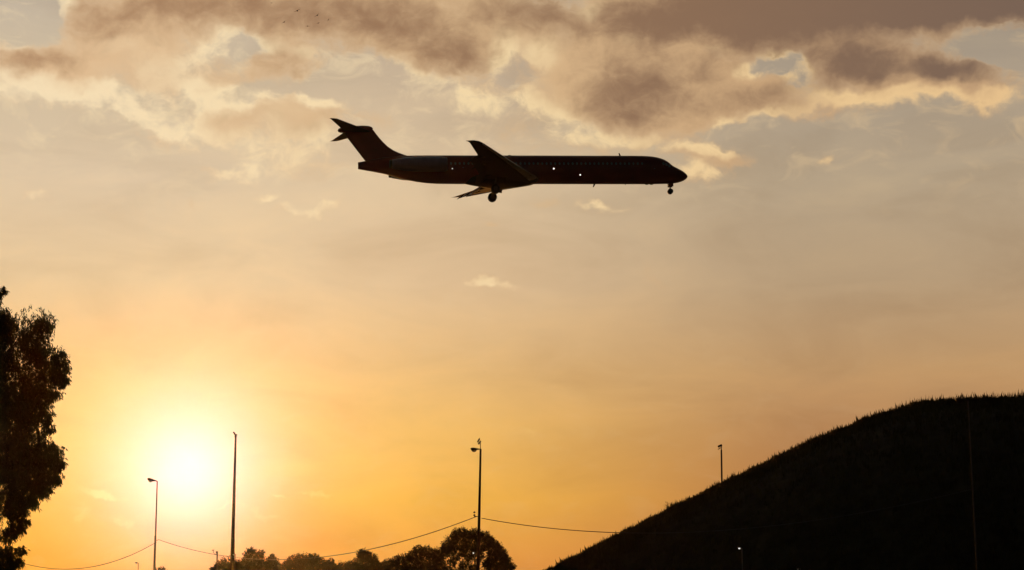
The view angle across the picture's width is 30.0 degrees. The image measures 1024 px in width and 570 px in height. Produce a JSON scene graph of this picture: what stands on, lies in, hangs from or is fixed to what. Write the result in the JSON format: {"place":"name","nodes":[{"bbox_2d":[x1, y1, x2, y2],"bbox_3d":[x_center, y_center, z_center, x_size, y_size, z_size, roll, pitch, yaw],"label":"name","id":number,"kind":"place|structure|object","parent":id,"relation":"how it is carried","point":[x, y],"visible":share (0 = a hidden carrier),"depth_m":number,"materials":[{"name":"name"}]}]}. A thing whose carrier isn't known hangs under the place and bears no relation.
{"place":"outdoors","nodes":[
{"label":"outdoors","id":0,"kind":"place"},
{"bbox_2d":[330,118,687,201],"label":"airliner","id":1,"kind":"object","parent":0,"point":[486,169],"visible":1,"depth_m":239.44,"materials":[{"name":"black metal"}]},
{"bbox_2d":[496,177,505,183],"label":"gear door","id":2,"kind":"structure","parent":1,"relation":"in","point":[499,179],"depth_m":237.39,"materials":[{"name":"grey paint"}]},
{"bbox_2d":[652,164,655,172],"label":"door","id":3,"kind":"structure","parent":1,"relation":"in","point":[653,165],"depth_m":240.59,"materials":[{"name":"black paint"}]},
{"bbox_2d":[0,0,1023,569],"label":"sky","id":4,"kind":"structure","parent":0,"point":[845,223],"materials":[{"name":"orange"}]},
{"bbox_2d":[543,389,1023,569],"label":"hill","id":5,"kind":"structure","parent":0,"point":[919,559],"depth_m":193.59,"materials":[{"name":"plant"}]},
{"bbox_3d":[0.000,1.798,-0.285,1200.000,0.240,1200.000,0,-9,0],"label":"ground","id":6,"kind":"structure","parent":0,"visible":0},
{"bbox_2d":[0,286,71,569],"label":"gum tree","id":7,"kind":"object","parent":6,"relation":"on","point":[30,470],"visible":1,"depth_m":59.65,"materials":[{"name":"green plant"}]},
{"bbox_2d":[147,478,157,569],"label":"street lamp","id":8,"kind":"object","parent":6,"relation":"on","point":[154,559],"visible":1,"depth_m":148.86,"materials":[{"name":"metal"}]},
{"bbox_2d":[27,544,152,568],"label":"overhead cable","id":9,"kind":"object","parent":8,"relation":"attached to","point":[97,565],"visible":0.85,"depth_m":147.89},
{"bbox_2d":[212,550,217,569],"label":"street lamp","id":10,"kind":"object","parent":6,"relation":"on","point":[216,559],"visible":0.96,"depth_m":202.88,"materials":[{"name":"metal"}]},
{"bbox_2d":[209,555,253,569],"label":"bush","id":11,"kind":"object","parent":6,"relation":"on","point":[223,563],"visible":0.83,"depth_m":228.78,"materials":[{"name":"green plant"}]},
{"bbox_2d":[230,432,236,569],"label":"floodlight mast","id":12,"kind":"object","parent":6,"relation":"on","point":[232,560],"visible":1,"depth_m":213.43,"materials":[{"name":"metal"}]},
{"bbox_2d":[239,546,267,569],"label":"gum tree","id":13,"kind":"object","parent":6,"relation":"on","point":[256,557],"visible":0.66,"depth_m":237.04,"materials":[{"name":"green plant"}]},
{"bbox_2d":[263,553,289,569],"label":"gum tree","id":14,"kind":"object","parent":6,"relation":"on","point":[274,565],"visible":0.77,"depth_m":242.88,"materials":[{"name":"green plant"}]},
{"bbox_2d":[282,551,324,569],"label":"gum tree","id":15,"kind":"object","parent":6,"relation":"on","point":[310,563],"visible":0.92,"depth_m":249.07,"materials":[{"name":"green plant"}]},
{"bbox_2d":[313,557,350,569],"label":"bush","id":16,"kind":"object","parent":6,"relation":"on","point":[329,564],"visible":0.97,"depth_m":235.05,"materials":[{"name":"green plant"}]},
{"bbox_2d":[336,560,356,568],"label":"bush","id":17,"kind":"object","parent":6,"relation":"on","point":[347,563],"visible":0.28,"depth_m":241.36,"materials":[{"name":"green plant"}]},
{"bbox_2d":[342,547,390,569],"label":"gum tree","id":18,"kind":"object","parent":6,"relation":"on","point":[366,560],"visible":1,"depth_m":232.88,"materials":[{"name":"green plant"}]},
{"bbox_2d":[380,554,402,569],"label":"gum tree","id":19,"kind":"object","parent":6,"relation":"on","point":[393,563],"visible":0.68,"depth_m":250.18,"materials":[{"name":"green plant"}]},
{"bbox_2d":[399,544,435,569],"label":"gum tree","id":20,"kind":"object","parent":6,"relation":"on","point":[414,559],"visible":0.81,"depth_m":244.33,"materials":[{"name":"green plant"}]},
{"bbox_2d":[423,527,516,569],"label":"gum tree","id":21,"kind":"object","parent":6,"relation":"on","point":[467,546],"visible":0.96,"depth_m":239.91,"materials":[{"name":"green plant"}]},
{"bbox_2d":[471,438,481,569],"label":"street lamp","id":22,"kind":"object","parent":6,"relation":"on","point":[479,518],"visible":1,"depth_m":112.27,"materials":[{"name":"metal"}]},
{"bbox_2d":[158,517,474,559],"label":"overhead cable","id":23,"kind":"object","parent":22,"relation":"attached to","point":[324,556],"visible":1,"depth_m":126.72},
{"bbox_2d":[718,444,722,481],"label":"floodlight pole","id":24,"kind":"object","parent":6,"relation":"on","point":[720,445],"visible":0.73,"depth_m":237.35,"materials":[{"name":"metal"}]},
{"bbox_2d":[955,398,977,569],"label":"street lamp","id":25,"kind":"object","parent":6,"relation":"on","point":[959,400],"visible":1,"depth_m":84.67,"materials":[{"name":"metal"}]},
{"bbox_2d":[482,489,971,532],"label":"overhead cable","id":26,"kind":"object","parent":25,"relation":"attached to","point":[745,528],"visible":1,"depth_m":94.56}
]}

